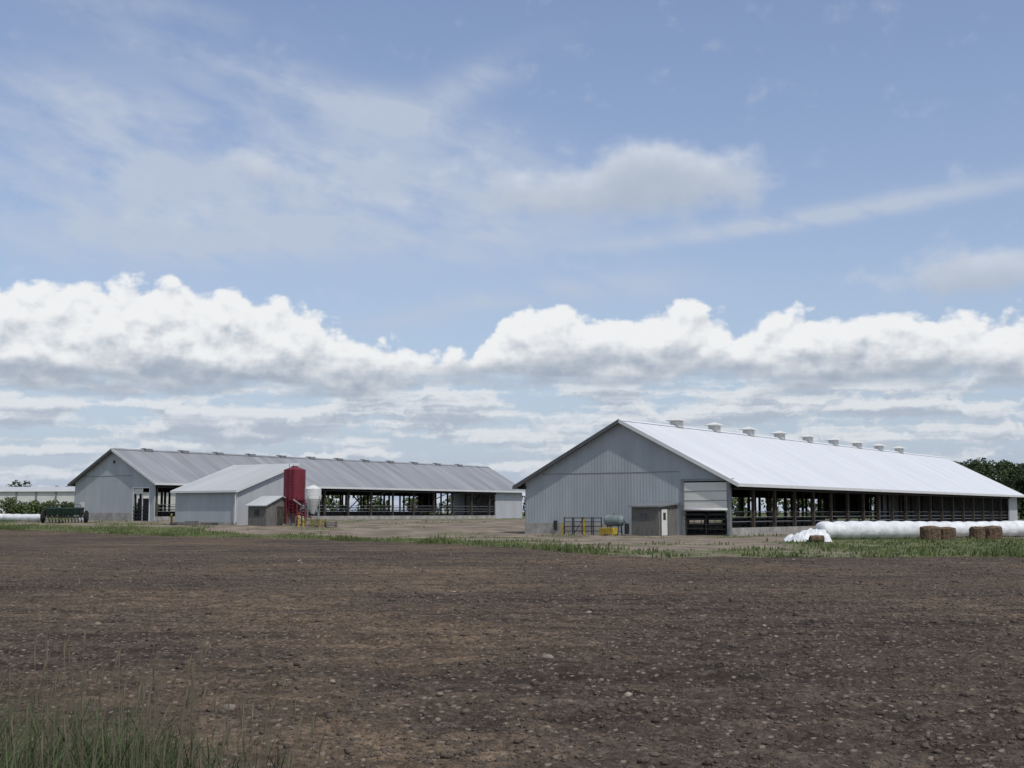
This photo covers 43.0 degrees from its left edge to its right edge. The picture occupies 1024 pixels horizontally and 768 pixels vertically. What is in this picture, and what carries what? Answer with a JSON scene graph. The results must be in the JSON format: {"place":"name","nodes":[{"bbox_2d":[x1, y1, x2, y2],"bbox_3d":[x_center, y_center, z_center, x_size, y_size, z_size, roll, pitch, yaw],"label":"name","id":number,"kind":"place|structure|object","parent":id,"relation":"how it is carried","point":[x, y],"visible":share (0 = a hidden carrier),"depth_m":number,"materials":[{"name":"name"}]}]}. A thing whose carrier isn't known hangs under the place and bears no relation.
{"place":"outdoors","nodes":[
{"label":"outdoors","id":0,"kind":"place"},
{"bbox_2d":[0,675,319,767],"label":"tall grass","id":1,"kind":"structure","parent":0,"point":[30,753],"depth_m":7.48,"materials":[{"name":"green plant"}]},
{"bbox_2d":[0,529,1023,767],"bbox_3d":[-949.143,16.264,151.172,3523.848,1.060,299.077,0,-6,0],"label":"tilled field","id":2,"kind":"structure","parent":0,"point":[11,540],"depth_m":16.94,"materials":[{"name":"soil"}]},
{"bbox_2d":[0,625,379,767],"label":"grass seed heads","id":3,"kind":"object","parent":2,"relation":"on","point":[143,691],"depth_m":6.06,"materials":[{"name":"green plant"}]},
{"bbox_2d":[94,622,777,710],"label":"field stones","id":4,"kind":"object","parent":2,"relation":"on","point":[232,707],"visible":0.74,"depth_m":13.73,"materials":[{"name":"grey stone"}]},
{"bbox_2d":[1,550,1017,767],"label":"field pebbles","id":5,"kind":"object","parent":2,"relation":"on","point":[627,694],"visible":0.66,"depth_m":20.19,"materials":[{"name":"stone"}]},
{"bbox_2d":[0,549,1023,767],"bbox_3d":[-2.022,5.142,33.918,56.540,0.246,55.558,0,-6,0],"label":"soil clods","id":6,"kind":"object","parent":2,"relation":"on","point":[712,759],"visible":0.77,"depth_m":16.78,"materials":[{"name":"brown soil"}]},
{"bbox_2d":[0,512,1023,557],"bbox_3d":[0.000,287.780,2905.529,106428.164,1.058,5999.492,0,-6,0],"label":"ground","id":7,"kind":"structure","parent":0,"point":[509,528],"depth_m":97.35,"materials":[{"name":"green plant"}]},
{"bbox_2d":[0,514,46,521],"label":"wrapped bale row","id":8,"kind":"object","parent":7,"relation":"on","point":[21,517],"visible":0.88,"depth_m":131.61,"materials":[{"name":"white plastic"}]},
{"bbox_2d":[5,480,66,486],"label":"distant tree line","id":9,"kind":"object","parent":7,"relation":"on","point":[17,483],"visible":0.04,"depth_m":279.82,"materials":[{"name":"green plant"}]},
{"bbox_2d":[40,505,88,522],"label":"seed drill","id":10,"kind":"object","parent":7,"relation":"on","point":[63,511],"visible":0.98,"depth_m":126.96,"materials":[{"name":"green paint"}]},
{"bbox_2d":[0,497,159,515],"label":"shrub row","id":11,"kind":"object","parent":7,"relation":"on","point":[13,507],"visible":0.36,"depth_m":202.72,"materials":[{"name":"green plant"}]},
{"bbox_2d":[0,487,175,515],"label":"long white barn","id":12,"kind":"structure","parent":7,"relation":"on","point":[43,494],"depth_m":247.15,"materials":[{"name":"white metal"}]},
{"bbox_2d":[170,522,187,524],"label":"pallet stack","id":13,"kind":"object","parent":7,"relation":"on","point":[176,523],"visible":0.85,"depth_m":121.72,"materials":[{"name":"grey wood"}]},
{"bbox_2d":[184,521,197,524],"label":"pallet stack","id":14,"kind":"object","parent":7,"relation":"on","point":[190,523],"visible":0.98,"depth_m":120.28,"materials":[{"name":"grey wood"}]},
{"bbox_2d":[201,523,218,524],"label":"pallet stack","id":15,"kind":"object","parent":7,"relation":"on","point":[209,523],"visible":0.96,"depth_m":119.60,"materials":[{"name":"grey wood"}]},
{"bbox_2d":[170,463,299,524],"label":"farm shed","id":16,"kind":"structure","parent":7,"relation":"on","point":[225,496],"depth_m":124.60,"materials":[{"name":"metal"}]},
{"bbox_2d":[245,496,295,525],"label":"garden shed","id":17,"kind":"structure","parent":7,"relation":"on","point":[266,510],"depth_m":118.40,"materials":[{"name":"grey wood"}]},
{"bbox_2d":[277,507,284,525],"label":"plank door","id":18,"kind":"structure","parent":17,"relation":"in","point":[280,510],"depth_m":118.87,"materials":[{"name":"wood"}]},
{"bbox_2d":[67,448,524,520],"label":"dairy barn","id":19,"kind":"structure","parent":7,"relation":"on","point":[110,484],"depth_m":165.92,"materials":[{"name":"metal"}]},
{"bbox_2d":[79,502,84,519],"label":"side door","id":20,"kind":"structure","parent":19,"relation":"in","point":[82,504],"depth_m":146.09,"materials":[{"name":"white metal"}]},
{"bbox_2d":[137,498,148,519],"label":"inner sliding door","id":21,"kind":"structure","parent":19,"relation":"in","point":[145,500],"depth_m":141.23,"materials":[{"name":"grey metal"}]},
{"bbox_2d":[283,464,311,524],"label":"red feed bin","id":22,"kind":"object","parent":7,"relation":"on","point":[294,482],"visible":0.89,"depth_m":119.35,"materials":[{"name":"metal"}]},
{"bbox_2d":[297,515,299,526],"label":"yellow bollard","id":23,"kind":"object","parent":7,"relation":"on","point":[298,523],"visible":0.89,"depth_m":115.69,"materials":[{"name":"metal"}]},
{"bbox_2d":[293,484,320,526],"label":"white hopper bin","id":24,"kind":"object","parent":7,"relation":"on","point":[312,495],"visible":0.91,"depth_m":117.08,"materials":[{"name":"metal"}]},
{"bbox_2d":[310,519,326,526],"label":"feed crate","id":25,"kind":"object","parent":7,"relation":"on","point":[317,522],"visible":0.97,"depth_m":115.05,"materials":[{"name":"yellow wood"}]},
{"bbox_2d":[325,521,337,526],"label":"feed crate","id":26,"kind":"object","parent":7,"relation":"on","point":[335,523],"visible":0.99,"depth_m":114.60,"materials":[{"name":"grey metal"}]},
{"bbox_2d":[0,517,1023,557],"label":"grass verge","id":27,"kind":"object","parent":7,"relation":"on","point":[921,551],"depth_m":71.78,"materials":[{"name":"green plant"}]},
{"bbox_2d":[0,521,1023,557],"bbox_3d":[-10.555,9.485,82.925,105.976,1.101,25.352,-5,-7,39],"label":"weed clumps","id":28,"kind":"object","parent":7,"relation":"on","point":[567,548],"visible":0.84,"depth_m":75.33,"materials":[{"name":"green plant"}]},
{"bbox_2d":[561,517,601,534],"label":"livestock headgate","id":29,"kind":"object","parent":7,"relation":"on","point":[583,526],"visible":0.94,"depth_m":99.88,"materials":[{"name":"metal"}]},
{"bbox_2d":[303,495,873,517],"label":"distant tree line","id":30,"kind":"object","parent":7,"relation":"on","point":[375,502],"visible":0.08,"depth_m":297.74,"materials":[{"name":"green plant"}]},
{"bbox_2d":[599,528,617,535],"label":"yellow feeder","id":31,"kind":"object","parent":7,"relation":"on","point":[605,531],"visible":1,"depth_m":96.70,"materials":[{"name":"paint"}]},
{"bbox_2d":[604,513,628,535],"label":"propane tank","id":32,"kind":"object","parent":7,"relation":"on","point":[614,519],"visible":0.94,"depth_m":97.94,"materials":[{"name":"metal"}]},
{"bbox_2d":[628,503,678,535],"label":"wooden shed","id":33,"kind":"structure","parent":7,"relation":"on","point":[654,519],"depth_m":97.25,"materials":[{"name":"grey wood"}]},
{"bbox_2d":[662,509,666,535],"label":"white door","id":34,"kind":"structure","parent":33,"relation":"in","point":[664,522],"depth_m":97.07,"materials":[{"name":"white metal"}]},
{"bbox_2d":[512,417,1023,535],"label":"dairy barn","id":35,"kind":"structure","parent":7,"relation":"on","point":[618,466],"depth_m":107.42,"materials":[{"name":"grey metal"}]},
{"bbox_2d":[684,482,726,508],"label":"roll up curtain door","id":36,"kind":"structure","parent":35,"relation":"in","point":[699,490],"depth_m":97.68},
{"bbox_2d":[783,528,832,541],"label":"loose bale wrap","id":37,"kind":"object","parent":7,"relation":"on","point":[811,534],"visible":0.96,"depth_m":79.21,"materials":[{"name":"white plastic"}]},
{"bbox_2d":[815,520,1023,538],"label":"wrapped bale row","id":38,"kind":"object","parent":7,"relation":"on","point":[875,529],"visible":0.66,"depth_m":88.34,"materials":[{"name":"white plastic"}]},
{"bbox_2d":[919,526,940,539],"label":"square hay bale","id":39,"kind":"object","parent":7,"relation":"on","point":[930,532],"visible":0.84,"depth_m":84.40},
{"bbox_2d":[940,527,955,539],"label":"square hay bale","id":40,"kind":"object","parent":7,"relation":"on","point":[947,533],"visible":0.72,"depth_m":85.07},
{"bbox_2d":[969,526,985,538],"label":"square hay bale","id":41,"kind":"object","parent":7,"relation":"on","point":[977,531],"visible":0.77,"depth_m":85.91},
{"bbox_2d":[954,457,1023,518],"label":"distant woodland","id":42,"kind":"object","parent":7,"relation":"on","point":[1004,472],"visible":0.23,"depth_m":255.01,"materials":[{"name":"green plant"}]},
{"bbox_2d":[983,525,1002,538],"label":"square hay bale","id":43,"kind":"object","parent":7,"relation":"on","point":[994,532],"visible":0.73,"depth_m":86.08},
{"bbox_2d":[0,0,1023,511],"label":"sky","id":44,"kind":"structure","parent":0,"point":[498,235],"materials":[{"name":"blue"}]}
]}

